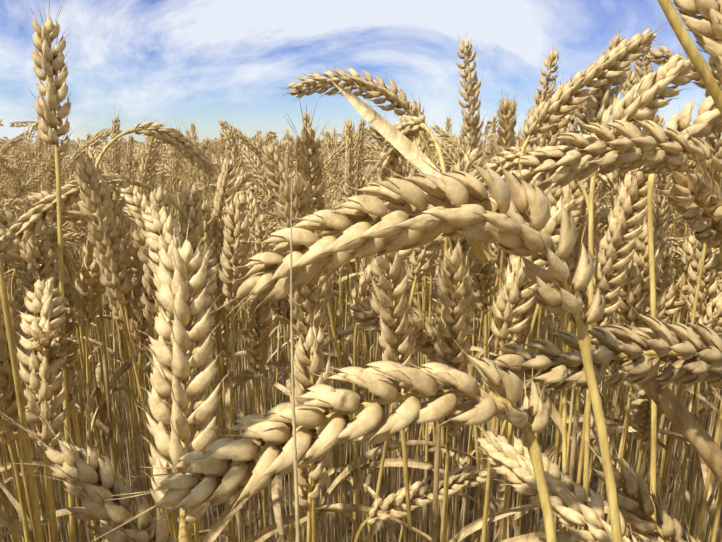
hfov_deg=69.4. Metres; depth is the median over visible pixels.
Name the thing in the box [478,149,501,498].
wheat plant
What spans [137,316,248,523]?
wheat plant
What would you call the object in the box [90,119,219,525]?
wheat plant
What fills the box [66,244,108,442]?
wheat plant
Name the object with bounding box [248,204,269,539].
wheat plant
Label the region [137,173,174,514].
wheat plant
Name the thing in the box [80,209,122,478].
wheat plant
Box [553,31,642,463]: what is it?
wheat plant
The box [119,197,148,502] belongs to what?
wheat plant
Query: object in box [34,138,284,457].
wheat tile
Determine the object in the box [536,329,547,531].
wheat plant
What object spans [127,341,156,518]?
wheat plant
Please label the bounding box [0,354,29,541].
wheat plant
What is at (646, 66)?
wheat plant
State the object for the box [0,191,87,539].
wheat plant
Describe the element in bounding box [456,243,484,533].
wheat plant
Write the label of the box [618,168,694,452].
wheat plant
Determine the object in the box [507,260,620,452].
wheat plant
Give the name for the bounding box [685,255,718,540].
wheat plant
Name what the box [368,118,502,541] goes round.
wheat plant
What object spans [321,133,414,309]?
wheat tile
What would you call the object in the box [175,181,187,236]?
wheat plant
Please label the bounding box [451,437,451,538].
wheat plant
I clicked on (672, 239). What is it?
wheat plant
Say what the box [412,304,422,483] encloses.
wheat plant
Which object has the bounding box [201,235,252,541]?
wheat plant
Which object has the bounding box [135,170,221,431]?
wheat plant
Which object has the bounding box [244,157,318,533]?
wheat plant
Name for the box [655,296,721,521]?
wheat plant
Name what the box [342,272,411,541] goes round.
wheat plant
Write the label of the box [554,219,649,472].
wheat plant
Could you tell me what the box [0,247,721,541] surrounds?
field ground
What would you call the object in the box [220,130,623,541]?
wheat tile
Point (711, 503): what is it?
wheat plant
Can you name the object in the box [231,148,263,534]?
wheat plant
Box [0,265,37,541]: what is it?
wheat plant
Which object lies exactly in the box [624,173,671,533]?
wheat plant
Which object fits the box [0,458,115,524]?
wheat plant
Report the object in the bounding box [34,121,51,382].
wheat plant
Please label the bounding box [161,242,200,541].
wheat plant
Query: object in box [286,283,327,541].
wheat plant
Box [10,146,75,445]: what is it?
wheat plant
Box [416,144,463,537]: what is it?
wheat plant
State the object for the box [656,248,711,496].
wheat plant
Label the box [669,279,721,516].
wheat plant
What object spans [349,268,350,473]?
wheat plant
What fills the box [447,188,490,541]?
wheat plant
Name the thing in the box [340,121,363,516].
wheat plant
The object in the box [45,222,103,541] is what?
wheat plant
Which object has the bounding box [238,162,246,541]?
wheat plant
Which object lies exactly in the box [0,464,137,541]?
wheat plant
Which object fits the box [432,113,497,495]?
wheat plant
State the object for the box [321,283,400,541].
wheat plant
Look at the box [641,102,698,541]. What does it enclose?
wheat plant
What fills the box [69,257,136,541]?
wheat plant
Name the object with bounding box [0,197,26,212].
wheat plant
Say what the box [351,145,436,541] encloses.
wheat plant
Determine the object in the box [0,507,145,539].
wheat plant
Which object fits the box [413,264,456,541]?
wheat plant
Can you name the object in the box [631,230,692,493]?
wheat plant
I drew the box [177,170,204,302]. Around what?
wheat plant
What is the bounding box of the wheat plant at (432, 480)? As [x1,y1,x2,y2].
[430,452,434,528]
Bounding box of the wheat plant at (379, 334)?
[335,177,381,498]
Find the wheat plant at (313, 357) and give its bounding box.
[271,310,335,541]
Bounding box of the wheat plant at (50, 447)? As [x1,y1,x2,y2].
[24,190,62,530]
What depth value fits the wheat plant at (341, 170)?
1.01 m
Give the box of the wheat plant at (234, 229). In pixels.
[219,184,255,541]
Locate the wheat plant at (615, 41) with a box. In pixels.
[553,26,637,494]
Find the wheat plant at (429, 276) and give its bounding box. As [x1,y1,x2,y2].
[411,122,435,507]
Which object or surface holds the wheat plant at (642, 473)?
on the field ground
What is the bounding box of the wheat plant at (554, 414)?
[455,186,594,530]
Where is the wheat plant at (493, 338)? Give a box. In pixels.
[492,316,494,351]
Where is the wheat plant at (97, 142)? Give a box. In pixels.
[55,128,110,447]
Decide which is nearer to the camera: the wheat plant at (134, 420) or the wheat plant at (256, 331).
the wheat plant at (256, 331)
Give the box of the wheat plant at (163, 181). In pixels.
[148,141,206,534]
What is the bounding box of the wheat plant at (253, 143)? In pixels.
[217,117,293,321]
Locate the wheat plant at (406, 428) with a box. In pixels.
[398,129,512,528]
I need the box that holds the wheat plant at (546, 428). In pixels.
[543,314,556,452]
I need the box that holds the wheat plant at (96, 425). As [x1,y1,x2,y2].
[71,301,102,459]
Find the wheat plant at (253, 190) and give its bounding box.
[250,185,290,359]
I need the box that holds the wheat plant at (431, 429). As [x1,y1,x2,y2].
[430,134,465,475]
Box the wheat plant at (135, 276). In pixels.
[131,269,243,541]
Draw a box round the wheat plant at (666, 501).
[665,258,694,504]
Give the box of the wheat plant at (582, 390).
[573,196,671,479]
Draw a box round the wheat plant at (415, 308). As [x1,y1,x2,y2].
[335,239,443,466]
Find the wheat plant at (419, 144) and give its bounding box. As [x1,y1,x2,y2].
[412,132,436,541]
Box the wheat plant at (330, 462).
[276,207,331,541]
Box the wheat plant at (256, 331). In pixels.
[246,296,273,541]
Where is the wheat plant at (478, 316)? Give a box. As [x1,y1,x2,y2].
[459,141,494,459]
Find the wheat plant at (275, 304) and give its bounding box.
[227,256,302,541]
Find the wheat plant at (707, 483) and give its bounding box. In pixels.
[544,75,721,539]
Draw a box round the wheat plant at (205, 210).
[192,188,218,541]
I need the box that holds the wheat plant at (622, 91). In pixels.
[566,65,632,460]
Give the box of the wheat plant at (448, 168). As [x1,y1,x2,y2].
[445,128,516,406]
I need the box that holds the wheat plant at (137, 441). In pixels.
[97,157,154,497]
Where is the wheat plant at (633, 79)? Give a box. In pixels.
[588,71,663,495]
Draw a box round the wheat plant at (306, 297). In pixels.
[269,155,327,541]
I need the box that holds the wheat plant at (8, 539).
[0,505,9,541]
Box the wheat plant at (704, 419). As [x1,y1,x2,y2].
[690,324,718,524]
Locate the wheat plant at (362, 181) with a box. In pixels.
[339,170,369,541]
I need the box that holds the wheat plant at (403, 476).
[401,257,406,541]
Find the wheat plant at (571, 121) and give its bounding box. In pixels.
[546,96,589,473]
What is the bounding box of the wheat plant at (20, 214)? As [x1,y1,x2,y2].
[3,210,23,216]
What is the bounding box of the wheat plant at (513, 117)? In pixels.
[487,83,532,541]
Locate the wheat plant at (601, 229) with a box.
[543,223,606,527]
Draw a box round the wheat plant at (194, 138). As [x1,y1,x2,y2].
[189,120,240,489]
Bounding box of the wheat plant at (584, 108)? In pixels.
[575,97,629,538]
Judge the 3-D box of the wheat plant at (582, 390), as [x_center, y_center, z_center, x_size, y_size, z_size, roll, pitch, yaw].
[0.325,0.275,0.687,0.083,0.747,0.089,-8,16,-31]
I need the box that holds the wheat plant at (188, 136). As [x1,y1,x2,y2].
[183,124,195,167]
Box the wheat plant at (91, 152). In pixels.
[85,145,224,500]
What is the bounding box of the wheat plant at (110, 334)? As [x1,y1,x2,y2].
[79,333,150,491]
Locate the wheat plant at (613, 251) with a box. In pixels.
[571,131,665,528]
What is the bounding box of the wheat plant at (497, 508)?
[493,134,605,541]
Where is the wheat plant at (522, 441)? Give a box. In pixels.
[514,283,535,536]
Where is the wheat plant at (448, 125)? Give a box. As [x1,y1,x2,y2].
[433,115,452,361]
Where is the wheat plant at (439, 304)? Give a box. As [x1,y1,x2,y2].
[433,277,453,541]
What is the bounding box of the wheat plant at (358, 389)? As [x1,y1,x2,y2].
[320,270,425,541]
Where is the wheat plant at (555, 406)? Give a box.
[549,339,560,460]
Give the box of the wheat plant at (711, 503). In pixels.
[656,234,721,541]
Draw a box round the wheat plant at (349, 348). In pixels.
[345,182,365,541]
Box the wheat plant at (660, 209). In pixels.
[619,164,672,489]
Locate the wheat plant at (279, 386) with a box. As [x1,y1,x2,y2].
[177,172,332,522]
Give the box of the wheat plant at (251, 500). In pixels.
[241,232,252,536]
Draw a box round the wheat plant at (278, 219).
[274,210,292,536]
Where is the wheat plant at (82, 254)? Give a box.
[78,229,116,524]
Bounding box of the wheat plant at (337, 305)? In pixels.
[336,301,341,450]
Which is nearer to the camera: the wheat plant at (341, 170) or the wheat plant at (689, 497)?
the wheat plant at (689, 497)
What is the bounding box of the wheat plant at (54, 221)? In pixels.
[52,206,121,477]
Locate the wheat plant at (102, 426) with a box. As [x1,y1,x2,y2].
[0,135,119,541]
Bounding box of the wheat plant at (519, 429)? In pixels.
[510,282,621,537]
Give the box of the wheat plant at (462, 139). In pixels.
[459,122,494,498]
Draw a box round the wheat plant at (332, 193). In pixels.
[326,171,393,541]
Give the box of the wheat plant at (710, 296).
[553,231,721,519]
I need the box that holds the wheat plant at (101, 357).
[81,230,127,510]
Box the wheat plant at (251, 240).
[245,235,322,529]
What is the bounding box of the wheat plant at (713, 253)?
[661,248,719,494]
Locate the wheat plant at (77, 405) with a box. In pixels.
[0,385,79,541]
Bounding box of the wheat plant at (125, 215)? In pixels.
[48,210,129,540]
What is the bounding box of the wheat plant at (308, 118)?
[267,108,348,541]
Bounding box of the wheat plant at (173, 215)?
[161,185,175,218]
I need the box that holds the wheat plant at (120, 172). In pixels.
[116,164,149,506]
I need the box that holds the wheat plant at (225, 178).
[211,148,336,541]
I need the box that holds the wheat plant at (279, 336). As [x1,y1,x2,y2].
[269,185,300,538]
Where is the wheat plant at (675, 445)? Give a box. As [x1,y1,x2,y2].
[665,252,714,500]
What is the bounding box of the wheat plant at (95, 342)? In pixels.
[18,200,147,501]
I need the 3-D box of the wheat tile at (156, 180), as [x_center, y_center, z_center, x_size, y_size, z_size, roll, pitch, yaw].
[-0.944,-0.193,2.438,0.707,0.840,0.722,0,14,-2]
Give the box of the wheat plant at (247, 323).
[214,155,273,404]
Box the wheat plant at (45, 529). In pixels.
[6,266,48,541]
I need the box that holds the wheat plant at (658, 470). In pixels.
[656,313,684,528]
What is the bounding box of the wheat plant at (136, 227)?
[128,180,139,232]
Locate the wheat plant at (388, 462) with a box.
[350,247,520,538]
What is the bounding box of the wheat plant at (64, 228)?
[1,223,75,487]
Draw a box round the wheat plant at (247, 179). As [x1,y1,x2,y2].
[212,166,352,438]
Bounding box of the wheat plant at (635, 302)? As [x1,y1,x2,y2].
[609,246,647,524]
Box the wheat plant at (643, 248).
[543,215,668,523]
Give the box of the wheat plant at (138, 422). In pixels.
[133,367,143,462]
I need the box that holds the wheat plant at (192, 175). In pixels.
[188,169,220,541]
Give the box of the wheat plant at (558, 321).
[525,319,575,385]
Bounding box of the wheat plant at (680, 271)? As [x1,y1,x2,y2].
[635,219,689,496]
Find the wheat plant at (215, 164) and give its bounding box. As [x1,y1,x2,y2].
[213,161,251,310]
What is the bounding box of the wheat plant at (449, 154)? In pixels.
[425,133,499,541]
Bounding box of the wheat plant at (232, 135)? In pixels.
[221,118,267,413]
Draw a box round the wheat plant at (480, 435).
[475,251,493,520]
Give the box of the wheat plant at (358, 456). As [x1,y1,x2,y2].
[357,265,366,524]
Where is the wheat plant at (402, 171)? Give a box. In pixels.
[362,100,441,515]
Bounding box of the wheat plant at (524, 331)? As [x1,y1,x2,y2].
[509,258,533,504]
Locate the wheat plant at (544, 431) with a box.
[535,287,555,531]
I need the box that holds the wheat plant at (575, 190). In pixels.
[471,146,597,541]
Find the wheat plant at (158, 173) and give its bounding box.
[137,166,186,291]
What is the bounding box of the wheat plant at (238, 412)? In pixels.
[227,159,266,540]
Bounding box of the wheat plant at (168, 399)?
[149,311,177,540]
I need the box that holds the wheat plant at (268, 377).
[230,140,272,499]
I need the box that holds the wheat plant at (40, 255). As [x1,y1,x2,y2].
[17,224,52,541]
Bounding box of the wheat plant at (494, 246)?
[489,242,498,530]
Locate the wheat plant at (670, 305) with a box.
[620,255,721,490]
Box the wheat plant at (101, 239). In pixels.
[72,137,173,535]
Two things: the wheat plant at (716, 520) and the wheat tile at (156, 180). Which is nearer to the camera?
the wheat plant at (716, 520)
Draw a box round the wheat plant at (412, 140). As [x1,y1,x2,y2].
[407,136,414,522]
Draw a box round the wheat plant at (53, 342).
[21,325,98,540]
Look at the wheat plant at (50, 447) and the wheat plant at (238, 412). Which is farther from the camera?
the wheat plant at (50, 447)
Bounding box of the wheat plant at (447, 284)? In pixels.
[430,236,670,541]
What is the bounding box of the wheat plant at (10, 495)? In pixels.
[0,479,31,530]
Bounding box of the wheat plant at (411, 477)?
[399,256,443,541]
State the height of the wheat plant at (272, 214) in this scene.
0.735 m
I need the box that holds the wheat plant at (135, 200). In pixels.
[116,169,234,526]
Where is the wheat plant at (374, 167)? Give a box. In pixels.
[357,165,379,448]
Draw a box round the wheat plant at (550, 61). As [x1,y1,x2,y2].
[509,44,630,496]
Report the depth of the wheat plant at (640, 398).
0.28 m
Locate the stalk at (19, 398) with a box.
[0,257,43,541]
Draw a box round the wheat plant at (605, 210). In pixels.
[546,199,640,520]
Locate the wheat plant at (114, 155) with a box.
[106,108,151,391]
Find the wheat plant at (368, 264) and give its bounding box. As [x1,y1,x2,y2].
[340,198,368,367]
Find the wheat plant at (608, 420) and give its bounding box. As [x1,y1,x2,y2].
[517,191,685,527]
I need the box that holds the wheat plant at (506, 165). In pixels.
[475,145,593,530]
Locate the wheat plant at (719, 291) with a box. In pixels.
[672,276,721,515]
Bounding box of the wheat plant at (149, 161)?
[133,123,188,455]
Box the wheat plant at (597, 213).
[554,190,603,527]
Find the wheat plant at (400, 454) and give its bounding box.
[397,256,430,541]
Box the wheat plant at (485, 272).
[316,236,498,541]
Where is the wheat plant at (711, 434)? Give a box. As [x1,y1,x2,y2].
[692,373,720,536]
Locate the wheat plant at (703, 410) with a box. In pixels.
[678,159,720,521]
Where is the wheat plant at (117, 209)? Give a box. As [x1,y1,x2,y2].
[100,165,164,511]
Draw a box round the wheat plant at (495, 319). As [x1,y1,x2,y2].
[488,140,548,487]
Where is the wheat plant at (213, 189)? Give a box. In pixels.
[198,184,271,538]
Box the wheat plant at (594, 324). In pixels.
[553,172,631,516]
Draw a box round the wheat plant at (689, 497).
[645,245,699,541]
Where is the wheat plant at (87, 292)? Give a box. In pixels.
[75,229,221,540]
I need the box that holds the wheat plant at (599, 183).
[588,175,653,435]
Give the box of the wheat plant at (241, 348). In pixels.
[210,204,246,401]
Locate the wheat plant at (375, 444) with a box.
[367,264,376,492]
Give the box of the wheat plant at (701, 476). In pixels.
[621,386,718,541]
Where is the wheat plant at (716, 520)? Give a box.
[711,483,721,541]
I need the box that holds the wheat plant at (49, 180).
[34,145,91,540]
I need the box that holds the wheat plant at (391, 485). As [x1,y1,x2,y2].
[390,345,393,535]
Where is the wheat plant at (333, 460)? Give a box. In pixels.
[260,218,338,541]
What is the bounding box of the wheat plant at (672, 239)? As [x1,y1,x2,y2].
[570,235,684,530]
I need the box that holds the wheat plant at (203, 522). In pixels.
[202,515,205,537]
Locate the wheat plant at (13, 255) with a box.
[0,222,70,541]
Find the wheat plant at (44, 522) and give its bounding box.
[0,377,64,541]
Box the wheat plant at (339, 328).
[324,195,343,484]
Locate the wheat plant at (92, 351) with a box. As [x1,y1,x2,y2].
[47,155,108,459]
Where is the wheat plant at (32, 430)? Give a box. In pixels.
[0,188,44,541]
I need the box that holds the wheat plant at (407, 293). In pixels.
[326,167,423,541]
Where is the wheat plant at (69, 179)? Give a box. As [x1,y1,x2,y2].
[62,177,103,460]
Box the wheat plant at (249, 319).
[247,297,256,412]
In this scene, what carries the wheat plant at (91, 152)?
on the field ground
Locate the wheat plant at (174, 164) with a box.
[168,117,222,541]
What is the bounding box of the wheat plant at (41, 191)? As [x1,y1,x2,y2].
[41,175,76,445]
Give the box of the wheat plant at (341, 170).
[325,164,347,190]
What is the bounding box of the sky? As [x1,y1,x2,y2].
[0,0,721,143]
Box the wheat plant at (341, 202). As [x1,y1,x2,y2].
[340,200,346,541]
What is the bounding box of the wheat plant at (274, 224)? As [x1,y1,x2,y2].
[261,213,307,518]
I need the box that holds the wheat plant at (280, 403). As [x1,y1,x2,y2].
[272,235,287,538]
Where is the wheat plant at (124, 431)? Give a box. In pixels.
[64,225,125,541]
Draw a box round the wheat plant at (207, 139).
[205,137,212,196]
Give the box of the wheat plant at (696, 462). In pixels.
[644,457,708,470]
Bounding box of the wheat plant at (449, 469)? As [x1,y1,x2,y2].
[401,256,450,540]
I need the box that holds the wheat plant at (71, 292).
[5,222,106,539]
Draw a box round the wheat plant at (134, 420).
[131,256,138,463]
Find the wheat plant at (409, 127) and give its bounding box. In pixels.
[373,113,448,541]
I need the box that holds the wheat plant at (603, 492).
[600,173,658,500]
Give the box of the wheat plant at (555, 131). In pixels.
[508,73,576,508]
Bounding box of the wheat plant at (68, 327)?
[55,304,82,541]
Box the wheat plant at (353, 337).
[352,262,353,471]
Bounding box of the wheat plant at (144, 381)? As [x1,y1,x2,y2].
[123,222,152,436]
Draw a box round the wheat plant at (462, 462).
[410,92,496,541]
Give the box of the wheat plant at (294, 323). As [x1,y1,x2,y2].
[281,293,300,541]
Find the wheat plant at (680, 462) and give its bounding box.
[671,278,714,517]
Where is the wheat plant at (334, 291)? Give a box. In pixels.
[290,181,345,540]
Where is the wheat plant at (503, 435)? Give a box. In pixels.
[497,248,505,541]
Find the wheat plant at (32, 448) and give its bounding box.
[1,253,48,538]
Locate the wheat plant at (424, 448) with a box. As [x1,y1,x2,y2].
[419,249,441,541]
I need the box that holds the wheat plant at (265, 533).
[186,240,361,541]
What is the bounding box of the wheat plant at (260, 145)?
[257,131,273,402]
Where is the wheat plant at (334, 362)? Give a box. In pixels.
[333,189,350,496]
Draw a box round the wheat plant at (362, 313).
[277,295,454,541]
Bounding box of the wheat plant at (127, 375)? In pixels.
[111,146,135,515]
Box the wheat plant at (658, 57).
[642,40,721,541]
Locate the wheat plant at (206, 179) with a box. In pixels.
[199,141,223,354]
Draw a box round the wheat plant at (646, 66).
[541,29,659,528]
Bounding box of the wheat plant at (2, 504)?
[0,491,15,541]
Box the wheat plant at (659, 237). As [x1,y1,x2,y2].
[577,222,671,529]
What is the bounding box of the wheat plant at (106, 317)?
[69,203,158,337]
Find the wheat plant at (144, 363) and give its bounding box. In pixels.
[132,267,154,445]
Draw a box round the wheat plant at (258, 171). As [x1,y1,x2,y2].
[219,129,347,533]
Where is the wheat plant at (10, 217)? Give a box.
[0,202,53,400]
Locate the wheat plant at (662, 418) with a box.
[637,136,721,541]
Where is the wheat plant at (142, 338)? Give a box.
[125,236,156,504]
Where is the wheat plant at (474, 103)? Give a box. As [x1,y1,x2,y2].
[453,30,483,536]
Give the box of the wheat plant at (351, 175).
[260,116,382,541]
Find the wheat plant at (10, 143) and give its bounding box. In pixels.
[0,130,28,155]
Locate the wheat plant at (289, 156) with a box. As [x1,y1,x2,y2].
[275,140,345,537]
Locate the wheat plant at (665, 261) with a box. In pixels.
[631,223,682,541]
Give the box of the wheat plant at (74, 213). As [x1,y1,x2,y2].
[13,184,157,461]
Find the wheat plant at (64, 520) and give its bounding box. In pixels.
[34,339,68,541]
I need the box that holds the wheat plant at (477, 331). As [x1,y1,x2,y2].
[473,154,494,376]
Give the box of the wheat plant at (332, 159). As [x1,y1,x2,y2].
[311,126,372,541]
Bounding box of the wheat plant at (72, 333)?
[64,196,128,525]
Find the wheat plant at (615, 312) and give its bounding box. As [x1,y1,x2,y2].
[593,192,655,496]
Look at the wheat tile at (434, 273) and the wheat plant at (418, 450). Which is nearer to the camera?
the wheat plant at (418, 450)
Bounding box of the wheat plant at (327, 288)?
[287,191,336,541]
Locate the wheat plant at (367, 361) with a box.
[366,330,370,487]
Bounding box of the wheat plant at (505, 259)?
[497,153,511,479]
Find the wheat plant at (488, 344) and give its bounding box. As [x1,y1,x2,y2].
[458,255,587,531]
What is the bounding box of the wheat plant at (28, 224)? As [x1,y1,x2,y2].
[0,171,232,541]
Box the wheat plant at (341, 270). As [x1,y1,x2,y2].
[331,195,345,541]
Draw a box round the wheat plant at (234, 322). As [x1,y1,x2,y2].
[220,138,244,484]
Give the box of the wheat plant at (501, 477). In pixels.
[480,94,548,541]
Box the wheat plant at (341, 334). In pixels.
[324,326,416,367]
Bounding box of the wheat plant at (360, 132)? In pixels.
[353,111,435,541]
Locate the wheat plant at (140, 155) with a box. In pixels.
[136,145,178,512]
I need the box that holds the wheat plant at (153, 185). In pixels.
[141,158,160,397]
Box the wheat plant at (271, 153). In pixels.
[254,132,311,534]
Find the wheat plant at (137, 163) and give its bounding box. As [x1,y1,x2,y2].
[121,160,160,428]
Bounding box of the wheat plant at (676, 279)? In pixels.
[658,168,692,483]
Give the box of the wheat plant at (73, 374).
[8,192,80,416]
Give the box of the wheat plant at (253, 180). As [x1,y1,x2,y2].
[247,161,261,249]
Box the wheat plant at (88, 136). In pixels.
[69,133,94,252]
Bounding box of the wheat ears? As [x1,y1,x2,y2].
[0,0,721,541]
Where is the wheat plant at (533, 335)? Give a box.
[493,313,543,338]
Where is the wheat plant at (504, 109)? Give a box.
[364,89,520,541]
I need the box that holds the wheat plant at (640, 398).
[625,366,673,535]
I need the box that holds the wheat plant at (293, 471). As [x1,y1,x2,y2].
[290,196,326,530]
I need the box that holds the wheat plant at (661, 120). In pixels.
[640,109,721,511]
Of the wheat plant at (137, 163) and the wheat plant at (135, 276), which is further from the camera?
the wheat plant at (137, 163)
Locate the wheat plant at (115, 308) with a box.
[86,223,170,532]
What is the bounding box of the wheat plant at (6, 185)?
[0,182,88,442]
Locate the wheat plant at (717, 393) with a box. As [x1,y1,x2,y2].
[621,222,721,424]
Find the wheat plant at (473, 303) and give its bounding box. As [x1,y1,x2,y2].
[467,122,474,469]
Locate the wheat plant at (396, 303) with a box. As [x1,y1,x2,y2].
[363,155,419,541]
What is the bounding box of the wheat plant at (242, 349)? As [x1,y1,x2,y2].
[239,231,247,482]
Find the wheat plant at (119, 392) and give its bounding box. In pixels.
[117,330,124,474]
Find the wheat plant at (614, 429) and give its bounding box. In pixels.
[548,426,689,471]
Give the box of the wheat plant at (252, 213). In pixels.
[244,187,295,531]
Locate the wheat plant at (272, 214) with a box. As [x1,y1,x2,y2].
[244,209,277,222]
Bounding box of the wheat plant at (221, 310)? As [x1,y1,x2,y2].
[173,193,226,363]
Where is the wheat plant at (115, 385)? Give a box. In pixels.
[112,201,124,476]
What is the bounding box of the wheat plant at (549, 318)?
[512,317,568,323]
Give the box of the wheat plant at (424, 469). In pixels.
[420,288,438,541]
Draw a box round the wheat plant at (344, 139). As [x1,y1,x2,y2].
[343,136,375,474]
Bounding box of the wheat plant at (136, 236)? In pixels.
[124,211,218,541]
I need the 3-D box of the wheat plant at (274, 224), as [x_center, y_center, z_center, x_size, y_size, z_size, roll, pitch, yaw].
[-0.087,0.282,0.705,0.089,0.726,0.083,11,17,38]
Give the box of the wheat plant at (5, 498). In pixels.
[0,487,14,541]
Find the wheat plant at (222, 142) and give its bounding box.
[218,127,225,394]
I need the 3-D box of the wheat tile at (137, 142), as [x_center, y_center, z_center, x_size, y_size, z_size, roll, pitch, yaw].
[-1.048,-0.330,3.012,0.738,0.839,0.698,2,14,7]
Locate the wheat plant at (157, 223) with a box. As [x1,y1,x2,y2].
[138,197,317,541]
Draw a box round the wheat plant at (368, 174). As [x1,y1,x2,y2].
[362,158,374,541]
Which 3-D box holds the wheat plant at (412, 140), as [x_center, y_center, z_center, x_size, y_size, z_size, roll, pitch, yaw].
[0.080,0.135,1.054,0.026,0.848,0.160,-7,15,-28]
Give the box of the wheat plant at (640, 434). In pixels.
[637,173,671,461]
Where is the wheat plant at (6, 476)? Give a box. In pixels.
[0,421,16,541]
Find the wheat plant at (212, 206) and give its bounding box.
[210,205,277,538]
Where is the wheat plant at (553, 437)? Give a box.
[543,143,576,531]
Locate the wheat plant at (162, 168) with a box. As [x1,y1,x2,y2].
[135,147,248,541]
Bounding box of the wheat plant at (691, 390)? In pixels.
[605,375,719,541]
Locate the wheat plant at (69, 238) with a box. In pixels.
[11,231,86,541]
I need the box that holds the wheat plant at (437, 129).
[430,120,524,541]
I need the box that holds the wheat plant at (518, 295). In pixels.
[481,191,598,541]
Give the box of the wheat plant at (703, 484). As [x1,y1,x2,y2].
[698,316,720,517]
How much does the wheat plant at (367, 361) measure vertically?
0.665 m
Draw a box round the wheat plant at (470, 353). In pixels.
[467,287,473,449]
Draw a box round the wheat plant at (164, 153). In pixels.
[140,131,231,524]
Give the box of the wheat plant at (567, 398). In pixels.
[566,133,581,427]
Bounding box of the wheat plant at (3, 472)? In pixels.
[0,452,18,541]
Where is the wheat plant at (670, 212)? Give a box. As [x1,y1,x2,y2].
[622,207,673,490]
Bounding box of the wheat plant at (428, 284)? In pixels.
[409,281,436,290]
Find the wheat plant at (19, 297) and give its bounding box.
[9,249,57,541]
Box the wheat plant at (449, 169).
[424,135,471,398]
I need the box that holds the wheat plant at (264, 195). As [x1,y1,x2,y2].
[260,130,294,529]
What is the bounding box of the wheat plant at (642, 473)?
[635,220,674,538]
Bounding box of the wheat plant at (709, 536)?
[707,483,719,541]
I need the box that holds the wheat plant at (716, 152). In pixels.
[493,37,721,541]
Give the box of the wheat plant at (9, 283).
[8,261,11,299]
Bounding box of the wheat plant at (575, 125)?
[555,118,674,529]
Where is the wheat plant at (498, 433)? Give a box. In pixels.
[493,310,539,512]
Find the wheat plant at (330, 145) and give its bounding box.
[320,124,340,541]
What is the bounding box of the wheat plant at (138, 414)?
[73,162,160,510]
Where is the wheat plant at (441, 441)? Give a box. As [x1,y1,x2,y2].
[430,164,464,536]
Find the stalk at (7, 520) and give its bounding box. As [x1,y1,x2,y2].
[0,345,34,541]
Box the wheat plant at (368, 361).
[356,266,408,445]
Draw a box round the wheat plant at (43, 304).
[7,265,237,541]
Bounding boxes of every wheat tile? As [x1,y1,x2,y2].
[0,119,237,541]
[0,135,106,326]
[0,139,172,436]
[0,169,39,470]
[1,141,40,296]
[8,140,77,247]
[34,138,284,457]
[67,139,135,155]
[67,140,212,323]
[121,140,184,211]
[141,136,281,367]
[196,126,415,443]
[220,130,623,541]
[256,133,377,359]
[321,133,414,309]
[390,141,540,367]
[405,132,488,303]
[439,132,625,435]
[455,116,721,541]
[543,182,688,341]
[602,172,718,406]
[643,147,721,541]
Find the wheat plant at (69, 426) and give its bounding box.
[22,187,88,540]
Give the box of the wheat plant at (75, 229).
[67,171,114,525]
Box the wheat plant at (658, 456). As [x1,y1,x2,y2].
[656,422,664,473]
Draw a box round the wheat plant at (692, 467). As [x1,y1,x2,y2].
[681,325,721,525]
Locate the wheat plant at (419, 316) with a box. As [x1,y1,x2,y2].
[416,246,422,439]
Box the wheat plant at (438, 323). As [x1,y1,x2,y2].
[427,142,439,537]
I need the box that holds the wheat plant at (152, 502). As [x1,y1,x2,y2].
[151,203,157,513]
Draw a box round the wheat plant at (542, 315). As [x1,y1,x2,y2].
[523,282,551,453]
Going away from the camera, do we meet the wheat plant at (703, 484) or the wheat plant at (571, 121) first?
the wheat plant at (571, 121)
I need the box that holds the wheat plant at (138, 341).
[122,210,147,407]
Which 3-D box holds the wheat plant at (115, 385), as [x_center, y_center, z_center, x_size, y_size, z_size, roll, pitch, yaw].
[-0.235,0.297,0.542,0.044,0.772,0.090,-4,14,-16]
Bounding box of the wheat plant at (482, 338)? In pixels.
[471,327,498,532]
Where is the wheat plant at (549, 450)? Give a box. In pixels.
[527,136,580,533]
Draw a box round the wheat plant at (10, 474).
[3,435,21,537]
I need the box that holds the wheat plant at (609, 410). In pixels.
[597,108,648,495]
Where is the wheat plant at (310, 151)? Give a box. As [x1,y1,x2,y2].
[285,92,372,541]
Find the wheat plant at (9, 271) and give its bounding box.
[4,269,26,513]
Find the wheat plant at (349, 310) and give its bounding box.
[347,151,370,364]
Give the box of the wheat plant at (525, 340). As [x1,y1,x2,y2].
[516,298,530,405]
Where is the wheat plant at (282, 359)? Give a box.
[281,327,283,402]
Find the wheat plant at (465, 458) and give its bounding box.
[454,257,522,530]
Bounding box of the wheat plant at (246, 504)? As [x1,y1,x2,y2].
[194,241,248,525]
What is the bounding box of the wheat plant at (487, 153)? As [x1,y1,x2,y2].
[484,147,490,288]
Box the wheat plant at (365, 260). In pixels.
[324,256,370,541]
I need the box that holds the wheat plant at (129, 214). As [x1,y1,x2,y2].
[123,204,178,535]
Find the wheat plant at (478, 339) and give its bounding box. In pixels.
[422,273,487,541]
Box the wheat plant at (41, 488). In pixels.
[29,439,51,530]
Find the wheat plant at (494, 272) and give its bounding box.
[475,245,503,541]
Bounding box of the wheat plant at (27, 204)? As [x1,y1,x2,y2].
[16,192,78,503]
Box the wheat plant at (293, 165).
[286,134,353,497]
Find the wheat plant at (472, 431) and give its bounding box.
[465,279,537,541]
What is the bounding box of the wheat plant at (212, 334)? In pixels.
[210,307,243,538]
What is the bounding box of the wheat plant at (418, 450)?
[416,259,486,541]
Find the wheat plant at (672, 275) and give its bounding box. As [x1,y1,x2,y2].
[656,115,693,475]
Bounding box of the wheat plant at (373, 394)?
[364,155,408,539]
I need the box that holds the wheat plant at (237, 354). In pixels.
[195,229,290,528]
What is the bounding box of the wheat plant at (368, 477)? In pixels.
[363,408,395,541]
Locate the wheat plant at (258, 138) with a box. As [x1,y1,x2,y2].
[256,122,272,538]
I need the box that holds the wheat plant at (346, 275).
[335,140,406,538]
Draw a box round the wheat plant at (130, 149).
[125,134,140,478]
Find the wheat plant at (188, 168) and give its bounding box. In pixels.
[184,159,191,183]
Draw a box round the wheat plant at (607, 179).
[497,129,619,541]

